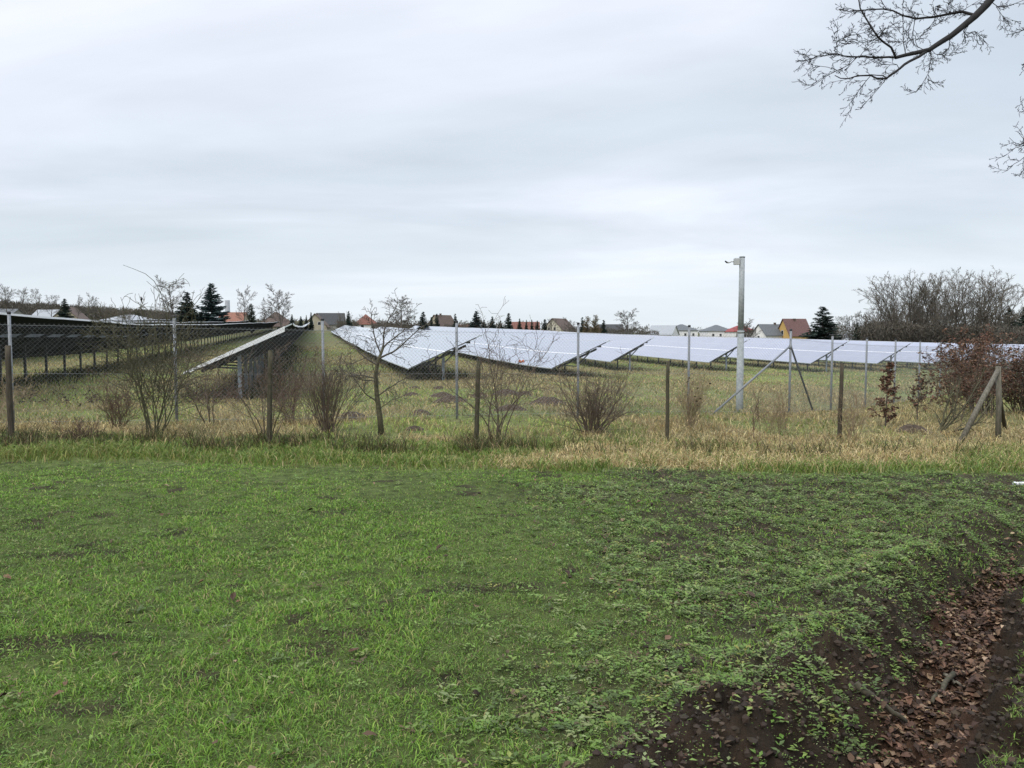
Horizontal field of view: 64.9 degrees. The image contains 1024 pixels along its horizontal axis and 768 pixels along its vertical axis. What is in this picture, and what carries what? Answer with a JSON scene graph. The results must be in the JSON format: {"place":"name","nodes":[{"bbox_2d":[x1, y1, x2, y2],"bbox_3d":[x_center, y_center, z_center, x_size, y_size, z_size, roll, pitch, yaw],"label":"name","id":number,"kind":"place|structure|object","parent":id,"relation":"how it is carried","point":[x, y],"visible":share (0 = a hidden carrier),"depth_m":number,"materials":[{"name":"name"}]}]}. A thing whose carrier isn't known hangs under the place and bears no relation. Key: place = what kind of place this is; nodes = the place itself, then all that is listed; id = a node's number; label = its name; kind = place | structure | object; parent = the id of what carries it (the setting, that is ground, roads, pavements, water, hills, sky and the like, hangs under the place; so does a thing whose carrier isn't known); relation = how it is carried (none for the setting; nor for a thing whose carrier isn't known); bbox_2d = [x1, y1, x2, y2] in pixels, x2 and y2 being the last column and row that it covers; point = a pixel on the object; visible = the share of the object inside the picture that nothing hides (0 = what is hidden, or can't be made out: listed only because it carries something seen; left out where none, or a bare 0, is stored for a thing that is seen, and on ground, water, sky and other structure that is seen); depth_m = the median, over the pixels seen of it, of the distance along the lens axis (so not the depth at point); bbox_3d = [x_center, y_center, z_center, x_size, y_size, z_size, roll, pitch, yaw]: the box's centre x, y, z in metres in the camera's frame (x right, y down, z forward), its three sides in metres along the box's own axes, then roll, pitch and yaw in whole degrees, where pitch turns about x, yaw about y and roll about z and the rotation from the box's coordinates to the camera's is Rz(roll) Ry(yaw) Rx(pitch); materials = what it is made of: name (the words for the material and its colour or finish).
{"place":"outdoors","nodes":[
{"label":"outdoors","id":0,"kind":"place"},
{"bbox_2d":[0,321,1023,767],"bbox_3d":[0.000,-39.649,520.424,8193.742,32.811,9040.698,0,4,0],"label":"ground","id":1,"kind":"structure","parent":0,"point":[956,577],"depth_m":5.17,"materials":[{"name":"plant"}]},
{"bbox_2d":[0,284,17,312],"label":"bare tree","id":2,"kind":"object","parent":1,"relation":"on","point":[7,301],"visible":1,"depth_m":233.41,"materials":[{"name":"grey plant"}]},
{"bbox_2d":[5,345,14,437],"bbox_3d":[-7.960,0.249,12.769,0.101,1.721,0.101,0,4,0],"label":"wooden post","id":3,"kind":"object","parent":1,"relation":"on","point":[9,400],"visible":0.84,"depth_m":12.73,"materials":[{"name":"brown wood"}]},
{"bbox_2d":[0,371,37,428],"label":"edge shrub","id":4,"kind":"object","parent":1,"relation":"on","point":[4,402],"visible":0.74,"depth_m":13.98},
{"bbox_2d":[15,288,29,313],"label":"bare tree","id":5,"kind":"object","parent":1,"relation":"on","point":[24,305],"visible":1,"depth_m":239.42,"materials":[{"name":"grey plant"}]},
{"bbox_2d":[56,299,73,317],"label":"spruce","id":6,"kind":"object","parent":1,"relation":"on","point":[64,312],"visible":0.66,"depth_m":223.84,"materials":[{"name":"green plant"}]},
{"bbox_2d":[53,307,89,319],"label":"house","id":7,"kind":"structure","parent":1,"relation":"on","point":[74,312],"depth_m":281.68,"materials":[{"name":"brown tile"}]},
{"bbox_2d":[19,385,130,406],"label":"bramble bush","id":8,"kind":"object","parent":1,"relation":"on","point":[89,398],"visible":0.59,"depth_m":23.74,"materials":[{"name":"brown plant"}]},
{"bbox_2d":[51,413,106,440],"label":"weed stalks","id":9,"kind":"object","parent":1,"relation":"on","point":[79,430],"visible":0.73,"depth_m":12.81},
{"bbox_2d":[0,300,192,319],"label":"woods","id":10,"kind":"object","parent":1,"relation":"on","point":[29,311],"visible":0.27,"depth_m":317.32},
{"bbox_2d":[77,366,157,430],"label":"shrub","id":11,"kind":"object","parent":1,"relation":"on","point":[115,405],"visible":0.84,"depth_m":15.23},
{"bbox_2d":[0,312,277,386],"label":"solar panel row","id":12,"kind":"object","parent":1,"relation":"on","point":[24,321],"visible":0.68,"depth_m":36.62,"materials":[{"name":"black glass"}]},
{"bbox_2d":[69,265,228,435],"bbox_3d":[-6.411,-0.536,14.361,2.665,3.026,3.150,-1,4,-18],"label":"rose bush","id":13,"kind":"object","parent":1,"relation":"on","point":[150,380],"visible":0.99,"depth_m":13.92,"materials":[{"name":"brown plant"}]},
{"bbox_2d":[155,275,184,317],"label":"bare tree","id":14,"kind":"object","parent":1,"relation":"on","point":[169,295],"visible":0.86,"depth_m":168.18,"materials":[{"name":"grey plant"}]},
{"bbox_2d":[120,320,248,323],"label":"solar panel row","id":15,"kind":"object","parent":1,"relation":"on","point":[247,321],"visible":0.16,"depth_m":133.06,"materials":[{"name":"black glass"}]},
{"bbox_2d":[171,292,202,321],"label":"spruce","id":16,"kind":"object","parent":1,"relation":"on","point":[184,310],"visible":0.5,"depth_m":163.85,"materials":[{"name":"green plant"}]},
{"bbox_2d":[167,343,229,425],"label":"thin shrub","id":17,"kind":"object","parent":1,"relation":"on","point":[208,408],"visible":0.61,"depth_m":16.00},
{"bbox_2d":[137,364,262,404],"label":"bramble bush","id":18,"kind":"object","parent":1,"relation":"on","point":[198,399],"visible":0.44,"depth_m":25.76,"materials":[{"name":"brown plant"}]},
{"bbox_2d":[196,283,230,323],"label":"spruce","id":19,"kind":"object","parent":1,"relation":"on","point":[213,309],"visible":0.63,"depth_m":166.78,"materials":[{"name":"green plant"}]},
{"bbox_2d":[223,312,249,322],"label":"house","id":20,"kind":"structure","parent":1,"relation":"on","point":[233,316],"depth_m":255.64,"materials":[{"name":"orange tile"}]},
{"bbox_2d":[183,322,309,398],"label":"solar panel row","id":21,"kind":"object","parent":1,"relation":"on","point":[284,335],"visible":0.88,"depth_m":30.08,"materials":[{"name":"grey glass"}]},
{"bbox_2d":[236,285,257,322],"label":"bare tree","id":22,"kind":"object","parent":1,"relation":"on","point":[246,309],"visible":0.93,"depth_m":179.01,"materials":[{"name":"grey plant"}]},
{"bbox_2d":[167,337,350,438],"bbox_3d":[-3.937,0.141,13.105,2.463,1.839,2.578,0,4,0],"label":"bare shrub","id":23,"kind":"object","parent":1,"relation":"on","point":[265,390],"visible":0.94,"depth_m":12.90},
{"bbox_2d":[267,350,272,442],"bbox_3d":[-3.817,0.320,12.689,0.125,1.705,0.087,0,4,0],"label":"wooden post","id":24,"kind":"object","parent":1,"relation":"on","point":[270,380],"visible":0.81,"depth_m":12.65,"materials":[{"name":"brown wood"}]},
{"bbox_2d":[261,312,289,328],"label":"house","id":25,"kind":"structure","parent":1,"relation":"on","point":[277,325],"depth_m":252.65,"materials":[{"name":"brown tile"}]},
{"bbox_2d":[257,284,294,327],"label":"bare tree","id":26,"kind":"object","parent":1,"relation":"on","point":[277,307],"visible":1,"depth_m":165.23,"materials":[{"name":"grey plant"}]},
{"bbox_2d":[255,359,318,423],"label":"brown shrub","id":27,"kind":"object","parent":1,"relation":"on","point":[297,404],"visible":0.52,"depth_m":16.67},
{"bbox_2d":[304,313,330,329],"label":"house","id":28,"kind":"structure","parent":1,"relation":"on","point":[316,318],"depth_m":285.37,"materials":[{"name":"paint"}]},
{"bbox_2d":[318,313,344,329],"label":"house","id":29,"kind":"structure","parent":1,"relation":"on","point":[330,319],"depth_m":311.91,"materials":[{"name":"tile"}]},
{"bbox_2d":[285,349,386,432],"bbox_3d":[-3.520,0.139,15.322,1.877,1.662,1.461,1,4,20],"label":"broom shrub","id":30,"kind":"object","parent":1,"relation":"on","point":[326,422],"visible":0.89,"depth_m":15.23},
{"bbox_2d":[357,314,376,328],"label":"house","id":31,"kind":"structure","parent":1,"relation":"on","point":[364,323],"depth_m":266.32,"materials":[{"name":"red tile"}]},
{"bbox_2d":[326,288,440,435],"bbox_3d":[-2.385,-0.381,14.761,2.243,2.782,1.298,0,4,0],"label":"young tree","id":32,"kind":"object","parent":1,"relation":"on","point":[378,403],"visible":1,"depth_m":14.70,"materials":[{"name":"brown plant"}]},
{"bbox_2d":[378,294,417,327],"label":"bare tree","id":33,"kind":"object","parent":1,"relation":"on","point":[404,311],"visible":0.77,"depth_m":160.17,"materials":[{"name":"grey plant"}]},
{"bbox_2d":[254,318,545,329],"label":"woods","id":34,"kind":"object","parent":1,"relation":"on","point":[295,322],"visible":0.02,"depth_m":396.27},
{"bbox_2d":[331,325,481,379],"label":"solar panel row","id":35,"kind":"object","parent":1,"relation":"on","point":[413,358],"visible":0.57,"depth_m":48.97,"materials":[{"name":"blue glass"}]},
{"bbox_2d":[429,314,454,326],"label":"house","id":36,"kind":"structure","parent":1,"relation":"on","point":[445,319],"depth_m":268.02,"materials":[{"name":"brown tile"}]},
{"bbox_2d":[433,395,467,402],"bbox_3d":[-1.902,0.478,25.056,1.172,0.264,0.911,0,4,0],"label":"molehill","id":37,"kind":"object","parent":1,"relation":"on","point":[446,398],"visible":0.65,"depth_m":24.82,"materials":[{"name":"soil"}]},
{"bbox_2d":[468,311,485,327],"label":"conifer","id":38,"kind":"object","parent":1,"relation":"on","point":[477,321],"visible":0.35,"depth_m":189.14,"materials":[{"name":"green plant"}]},
{"bbox_2d":[474,360,480,444],"bbox_3d":[-0.570,0.399,13.146,0.131,1.568,0.085,0,4,0],"label":"wooden post","id":39,"kind":"object","parent":1,"relation":"on","point":[476,419],"visible":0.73,"depth_m":13.11,"materials":[{"name":"brown wood"}]},
{"bbox_2d":[377,327,609,372],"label":"solar panel row","id":40,"kind":"object","parent":1,"relation":"on","point":[508,350],"visible":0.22,"depth_m":56.87,"materials":[{"name":"blue glass"}]},
{"bbox_2d":[423,302,578,439],"bbox_3d":[-0.167,-0.193,13.525,2.463,2.544,2.813,0,4,0],"label":"bare shrub","id":41,"kind":"object","parent":1,"relation":"on","point":[496,406],"visible":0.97,"depth_m":13.38,"materials":[{"name":"plant"}]},
{"bbox_2d":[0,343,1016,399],"bbox_3d":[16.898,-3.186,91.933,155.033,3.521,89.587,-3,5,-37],"label":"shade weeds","id":42,"kind":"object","parent":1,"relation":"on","point":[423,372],"visible":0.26,"depth_m":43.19,"materials":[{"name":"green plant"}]},
{"bbox_2d":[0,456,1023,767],"bbox_3d":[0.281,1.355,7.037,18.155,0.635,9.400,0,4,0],"label":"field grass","id":43,"kind":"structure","parent":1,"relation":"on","point":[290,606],"depth_m":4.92,"materials":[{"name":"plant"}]},
{"bbox_2d":[0,455,1023,767],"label":"field weeds","id":44,"kind":"object","parent":1,"relation":"on","point":[672,679],"visible":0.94,"depth_m":5.36,"materials":[{"name":"green plant"}]},
{"bbox_2d":[0,493,1023,767],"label":"sprouting grass","id":45,"kind":"structure","parent":1,"relation":"on","point":[276,563],"depth_m":5.07,"materials":[{"name":"plant"}]},
{"bbox_2d":[0,343,1023,453],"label":"meadow grass","id":46,"kind":"structure","parent":1,"relation":"on","point":[658,418],"depth_m":23.10,"materials":[{"name":"plant"}]},
{"bbox_2d":[0,421,1023,475],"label":"verge grass","id":47,"kind":"structure","parent":1,"relation":"on","point":[151,450],"depth_m":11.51,"materials":[{"name":"plant"}]},
{"bbox_2d":[0,311,1023,424],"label":"chain link fence","id":48,"kind":"object","parent":1,"relation":"on","point":[789,347],"visible":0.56,"depth_m":19.12,"materials":[{"name":"metal"}]},
{"bbox_2d":[0,461,1023,767],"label":"scattered leaves","id":49,"kind":"object","parent":1,"relation":"on","point":[668,637],"visible":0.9,"depth_m":5.13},
{"bbox_2d":[511,322,539,329],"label":"barn","id":50,"kind":"structure","parent":1,"relation":"on","point":[515,324],"depth_m":265.26,"materials":[{"name":"red tile"}]},
{"bbox_2d":[410,326,653,369],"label":"solar panel row","id":51,"kind":"object","parent":1,"relation":"on","point":[612,349],"visible":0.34,"depth_m":70.32,"materials":[{"name":"blue glass"}]},
{"bbox_2d":[528,397,565,405],"bbox_3d":[1.007,0.514,23.322,1.214,0.289,0.978,0,4,0],"label":"molehill","id":52,"kind":"object","parent":1,"relation":"on","point":[555,401],"visible":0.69,"depth_m":23.15,"materials":[{"name":"soil"}]},
{"bbox_2d":[541,318,573,331],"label":"house","id":53,"kind":"structure","parent":1,"relation":"on","point":[560,322],"depth_m":272.25,"materials":[{"name":"brown tile"}]},
{"bbox_2d":[524,346,646,438],"bbox_3d":[1.361,0.294,15.147,2.384,2.019,2.773,0,4,0],"label":"round shrub","id":54,"kind":"object","parent":1,"relation":"on","point":[593,408],"visible":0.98,"depth_m":15.15,"materials":[{"name":"plant"}]},
{"bbox_2d":[569,327,659,334],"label":"garden hedge","id":55,"kind":"object","parent":1,"relation":"on","point":[616,331],"visible":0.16,"depth_m":258.28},
{"bbox_2d":[490,328,749,370],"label":"solar panel row","id":56,"kind":"object","parent":1,"relation":"on","point":[693,350],"visible":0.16,"depth_m":70.89,"materials":[{"name":"blue glass"}]},
{"bbox_2d":[615,308,641,333],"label":"bare tree","id":57,"kind":"object","parent":1,"relation":"on","point":[625,323],"visible":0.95,"depth_m":185.19,"materials":[{"name":"grey plant"}]},
{"bbox_2d":[647,325,679,335],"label":"house","id":58,"kind":"structure","parent":1,"relation":"on","point":[671,330],"depth_m":297.35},
{"bbox_2d":[665,361,669,440],"bbox_3d":[2.765,0.375,14.326,0.070,1.564,0.075,0,4,0],"label":"wooden post","id":59,"kind":"object","parent":1,"relation":"on","point":[667,400],"visible":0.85,"depth_m":14.29,"materials":[{"name":"brown wood"}]},
{"bbox_2d":[646,363,717,427],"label":"seed head shrub","id":60,"kind":"object","parent":1,"relation":"on","point":[690,400],"visible":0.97,"depth_m":16.46,"materials":[{"name":"brown plant"}]},
{"bbox_2d":[677,324,698,336],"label":"house","id":61,"kind":"structure","parent":1,"relation":"on","point":[682,329],"depth_m":310.38,"materials":[{"name":"grey tile"}]},
{"bbox_2d":[700,325,726,336],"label":"house","id":62,"kind":"structure","parent":1,"relation":"on","point":[714,330],"depth_m":313.33,"materials":[{"name":"paint"}]},
{"bbox_2d":[597,333,849,371],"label":"solar panel row","id":63,"kind":"object","parent":1,"relation":"on","point":[750,352],"visible":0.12,"depth_m":71.39,"materials":[{"name":"blue glass"}]},
{"bbox_2d":[440,483,1023,767],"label":"weeds","id":64,"kind":"object","parent":1,"relation":"on","point":[640,750],"visible":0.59,"depth_m":3.91,"materials":[{"name":"green plant"}]},
{"bbox_2d":[725,256,744,410],"bbox_3d":[6.034,-1.195,21.918,0.570,4.525,0.196,0,4,0],"label":"camera mast","id":65,"kind":"object","parent":1,"relation":"on","point":[740,261],"visible":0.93,"depth_m":21.84,"materials":[{"name":"metal"}]},
{"bbox_2d":[724,325,750,336],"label":"house","id":66,"kind":"structure","parent":1,"relation":"on","point":[730,332],"depth_m":308.19,"materials":[{"name":"white tile"}]},
{"bbox_2d":[733,319,762,337],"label":"bare tree","id":67,"kind":"object","parent":1,"relation":"on","point":[746,327],"visible":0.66,"depth_m":189.30,"materials":[{"name":"grey plant"}]},
{"bbox_2d":[751,382,764,441],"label":"thin stalks","id":68,"kind":"object","parent":1,"relation":"on","point":[758,403],"visible":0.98,"depth_m":13.71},
{"bbox_2d":[751,323,782,337],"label":"house","id":69,"kind":"structure","parent":1,"relation":"on","point":[771,331],"depth_m":236.45,"materials":[{"name":"grey tile"}]},
{"bbox_2d":[745,383,812,436],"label":"dry stalks","id":70,"kind":"object","parent":1,"relation":"on","point":[776,419],"visible":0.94,"depth_m":15.03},
{"bbox_2d":[778,319,809,338],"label":"house","id":71,"kind":"structure","parent":1,"relation":"on","point":[798,327],"depth_m":235.73,"materials":[{"name":"red tile"}]},
{"bbox_2d":[727,340,912,369],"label":"solar panel row","id":72,"kind":"object","parent":1,"relation":"on","point":[882,344],"visible":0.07,"depth_m":73.57,"materials":[{"name":"blue glass"}]},
{"bbox_2d":[798,306,844,339],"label":"spruce","id":73,"kind":"object","parent":1,"relation":"on","point":[825,329],"visible":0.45,"depth_m":139.17,"materials":[{"name":"green plant"}]},
{"bbox_2d":[837,363,843,438],"bbox_3d":[5.962,0.395,14.636,0.096,1.547,0.083,0,4,0],"label":"wooden post","id":74,"kind":"object","parent":1,"relation":"on","point":[840,401],"visible":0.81,"depth_m":14.60,"materials":[{"name":"brown wood"}]},
{"bbox_2d":[842,311,861,338],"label":"bare tree","id":75,"kind":"object","parent":1,"relation":"on","point":[854,326],"visible":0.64,"depth_m":188.37,"materials":[{"name":"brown plant"}]},
{"bbox_2d":[829,380,887,439],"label":"bare shrub","id":76,"kind":"object","parent":1,"relation":"on","point":[852,424],"visible":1,"depth_m":14.56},
{"bbox_2d":[868,362,900,426],"bbox_3d":[7.967,0.253,17.137,0.610,1.462,0.660,0,4,0],"label":"beech sapling","id":77,"kind":"object","parent":1,"relation":"on","point":[888,379],"visible":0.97,"depth_m":17.05,"materials":[{"name":"brown plant"}]},
{"bbox_2d":[757,495,1023,767],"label":"ditch leaves","id":78,"kind":"object","parent":1,"relation":"on","point":[975,620],"visible":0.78,"depth_m":4.50,"materials":[{"name":"plant"}]},
{"bbox_2d":[853,681,907,722],"bbox_3d":[1.764,1.523,3.847,0.274,0.215,0.060,0,4,-7],"label":"fallen stick","id":79,"kind":"object","parent":78,"relation":"on","point":[858,685],"visible":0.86,"depth_m":3.84,"materials":[{"name":"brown wood"}]},
{"bbox_2d":[930,671,956,703],"bbox_3d":[2.319,1.634,4.356,0.054,0.041,0.433,3,5,42],"label":"fallen stick","id":80,"kind":"object","parent":78,"relation":"on","point":[951,675],"visible":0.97,"depth_m":4.37,"materials":[{"name":"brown wood"}]},
{"bbox_2d":[840,342,958,368],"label":"solar panel row","id":81,"kind":"object","parent":1,"relation":"on","point":[923,344],"visible":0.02,"depth_m":79.11,"materials":[{"name":"blue glass"}]},
{"bbox_2d":[860,272,944,338],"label":"bare tree","id":82,"kind":"object","parent":1,"relation":"on","point":[889,294],"visible":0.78,"depth_m":138.56,"materials":[{"name":"brown plant"}]},
{"bbox_2d":[853,270,954,324],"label":"bare tree","id":83,"kind":"object","parent":1,"relation":"on","point":[917,298],"visible":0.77,"depth_m":135.93,"materials":[{"name":"brown plant"}]},
{"bbox_2d":[793,0,1023,178],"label":"overhanging tree","id":84,"kind":"object","parent":1,"relation":"on","point":[978,12],"visible":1,"depth_m":5.85,"materials":[{"name":"brown plant"}]},
{"bbox_2d":[892,424,933,432],"bbox_3d":[8.164,0.926,16.466,0.880,0.212,0.733,0,4,0],"label":"molehill","id":85,"kind":"object","parent":1,"relation":"on","point":[913,427],"visible":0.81,"depth_m":16.30,"materials":[{"name":"soil"}]},
{"bbox_2d":[907,369,937,419],"bbox_3d":[10.182,0.265,19.920,0.788,1.332,0.747,0,4,0],"label":"beech sapling","id":86,"kind":"object","parent":1,"relation":"on","point":[920,388],"visible":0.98,"depth_m":19.91,"materials":[{"name":"brown plant"}]},
{"bbox_2d":[889,270,972,340],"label":"bare tree","id":87,"kind":"object","parent":1,"relation":"on","point":[933,316],"visible":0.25,"depth_m":138.59,"materials":[{"name":"brown plant"}]},
{"bbox_2d":[855,320,1012,343],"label":"garden hedge","id":88,"kind":"object","parent":1,"relation":"on","point":[929,332],"visible":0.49,"depth_m":125.19,"materials":[{"name":"plant"}]},
{"bbox_2d":[862,309,1023,339],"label":"woods","id":89,"kind":"object","parent":1,"relation":"on","point":[945,321],"visible":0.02,"depth_m":331.11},
{"bbox_2d":[891,341,1023,364],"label":"solar panel row","id":90,"kind":"object","parent":1,"relation":"on","point":[1016,347],"visible":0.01,"depth_m":80.06,"materials":[{"name":"blue glass"}]},
{"bbox_2d":[916,333,1007,419],"bbox_3d":[10.712,-0.116,19.025,1.885,2.156,1.476,1,4,8],"label":"beech bush","id":91,"kind":"object","parent":1,"relation":"on","point":[958,370],"visible":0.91,"depth_m":18.98,"materials":[{"name":"brown plant"}]},
{"bbox_2d":[924,356,1005,432],"bbox_3d":[9.134,0.249,16.213,1.260,1.636,1.216,-3,5,-43],"label":"scrub","id":92,"kind":"object","parent":1,"relation":"on","point":[942,426],"visible":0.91,"depth_m":16.18,"materials":[{"name":"brown plant"}]},
{"bbox_2d":[910,265,1020,339],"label":"bare tree","id":93,"kind":"object","parent":1,"relation":"on","point":[957,310],"visible":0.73,"depth_m":129.94,"materials":[{"name":"brown plant"}]},
{"bbox_2d":[932,324,1010,412],"bbox_3d":[13.135,-0.416,23.128,1.923,2.656,1.636,0,4,0],"label":"beech bush","id":94,"kind":"object","parent":1,"relation":"on","point":[964,343],"visible":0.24,"depth_m":23.01,"materials":[{"name":"brown plant"}]},
{"bbox_2d":[924,270,1019,326],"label":"bare tree","id":95,"kind":"object","parent":1,"relation":"on","point":[994,308],"visible":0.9,"depth_m":129.02,"materials":[{"name":"brown plant"}]},
{"bbox_2d":[934,342,1019,411],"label":"thicket shrub","id":96,"kind":"object","parent":1,"relation":"on","point":[989,399],"visible":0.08,"depth_m":23.83,"materials":[{"name":"brown plant"}]},
{"bbox_2d":[958,366,1006,442],"bbox_3d":[9.222,0.406,15.341,0.459,1.524,3.309,4,5,44],"label":"braced corner post","id":97,"kind":"object","parent":1,"relation":"on","point":[1000,412],"visible":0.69,"depth_m":14.75,"materials":[{"name":"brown wood"}]},
{"bbox_2d":[949,324,1023,417],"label":"beech bush","id":98,"kind":"object","parent":1,"relation":"on","point":[998,354],"visible":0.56,"depth_m":20.95,"materials":[{"name":"brown plant"}]},
{"bbox_2d":[950,346,1023,413],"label":"beech bush","id":99,"kind":"object","parent":1,"relation":"on","point":[1015,365],"visible":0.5,"depth_m":23.43,"materials":[{"name":"brown plant"}]},
{"bbox_2d":[950,277,1023,326],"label":"bare tree","id":100,"kind":"object","parent":1,"relation":"on","point":[1001,308],"visible":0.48,"depth_m":132.81,"materials":[{"name":"brown plant"}]},
{"bbox_2d":[968,323,1023,343],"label":"garden hedge","id":101,"kind":"object","parent":1,"relation":"on","point":[999,327],"visible":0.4,"depth_m":120.72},
{"bbox_2d":[989,330,1023,413],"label":"thicket shrub","id":102,"kind":"object","parent":1,"relation":"on","point":[1017,396],"visible":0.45,"depth_m":23.64,"materials":[{"name":"brown plant"}]},
{"bbox_2d":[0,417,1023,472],"bbox_3d":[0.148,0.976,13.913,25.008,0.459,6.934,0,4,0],"label":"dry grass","id":103,"kind":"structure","parent":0,"point":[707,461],"depth_m":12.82,"materials":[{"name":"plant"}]},
{"bbox_2d":[0,0,1023,332],"label":"sky","id":104,"kind":"structure","parent":0,"point":[572,160],"materials":[{"name":"grey"}]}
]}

